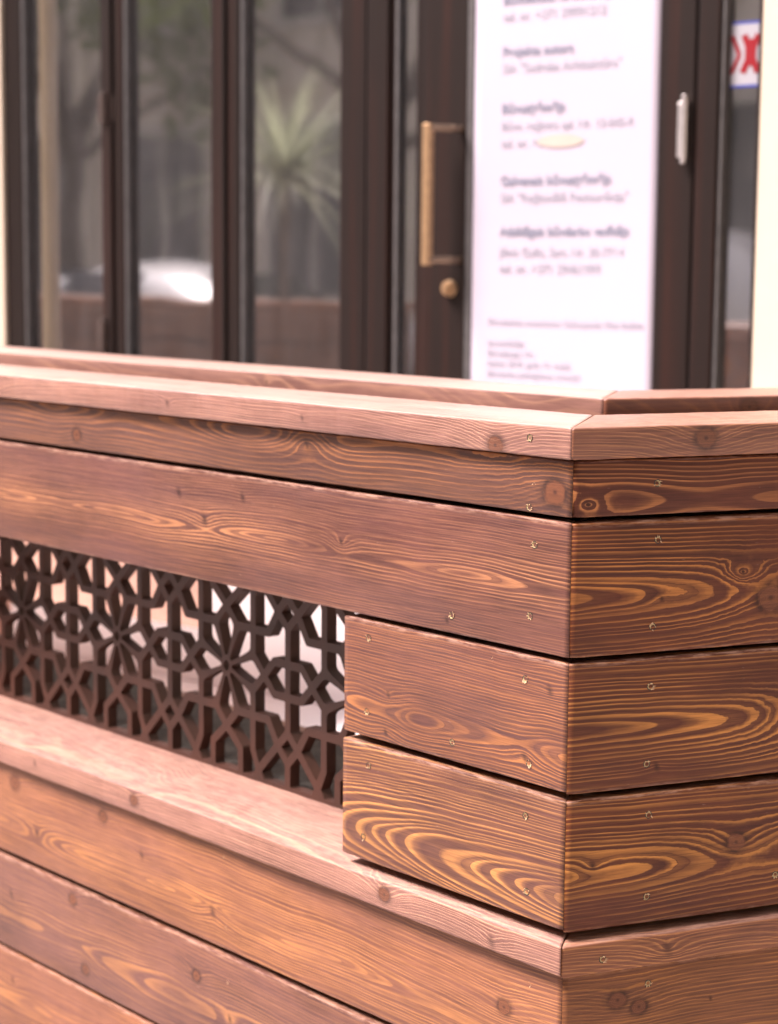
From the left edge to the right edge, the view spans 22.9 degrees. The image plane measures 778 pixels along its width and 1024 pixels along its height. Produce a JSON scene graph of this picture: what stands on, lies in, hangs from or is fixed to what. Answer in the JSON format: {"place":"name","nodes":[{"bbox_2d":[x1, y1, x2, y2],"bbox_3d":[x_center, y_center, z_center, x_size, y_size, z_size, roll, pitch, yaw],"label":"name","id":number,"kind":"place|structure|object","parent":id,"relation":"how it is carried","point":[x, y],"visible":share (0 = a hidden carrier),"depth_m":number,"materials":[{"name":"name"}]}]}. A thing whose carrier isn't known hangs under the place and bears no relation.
{"place":"outdoors","nodes":[
{"label":"outdoors","id":0,"kind":"place"},
{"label":"pavement","id":1,"kind":"structure","parent":0,"visible":0},
{"bbox_2d":[80,661,357,734],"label":"terrace floor","id":2,"kind":"structure","parent":1,"relation":"on","point":[310,715],"depth_m":4.92,"materials":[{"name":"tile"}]},
{"bbox_2d":[0,541,197,633],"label":"wooden bench","id":3,"kind":"object","parent":2,"relation":"on","point":[85,599],"depth_m":4.72,"materials":[{"name":"brown wood"}]},
{"bbox_2d":[0,346,777,1023],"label":"terrace barrier","id":4,"kind":"object","parent":2,"relation":"on","point":[540,786],"visible":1,"depth_m":2.37,"materials":[{"name":"brown wood"}]},
{"bbox_2d":[0,0,777,708],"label":"cafe building","id":5,"kind":"structure","parent":1,"relation":"on","point":[278,182],"depth_m":4.93,"materials":[{"name":"brown paint"}]},
{"bbox_2d":[3,0,367,371],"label":"window","id":6,"kind":"structure","parent":5,"relation":"in","point":[186,179],"depth_m":5.15,"materials":[{"name":"clear glass"}]},
{"bbox_2d":[414,0,699,389],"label":"door","id":7,"kind":"structure","parent":5,"relation":"in","point":[446,29],"depth_m":4.55,"materials":[{"name":"brown paint"}]},
{"bbox_2d":[471,0,660,390],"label":"notice poster","id":8,"kind":"object","parent":5,"relation":"attached to","point":[566,113],"visible":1,"depth_m":4.41,"materials":[{"name":"paper"}]},
{"bbox_2d":[730,20,759,87],"bbox_3d":[0.771,-0.987,4.137,0.078,0.140,0.002,6,9,37],"label":"window sign","id":9,"kind":"object","parent":5,"relation":"attached to","point":[744,53],"visible":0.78,"depth_m":4.14,"materials":[{"name":"white paper"}]}
]}

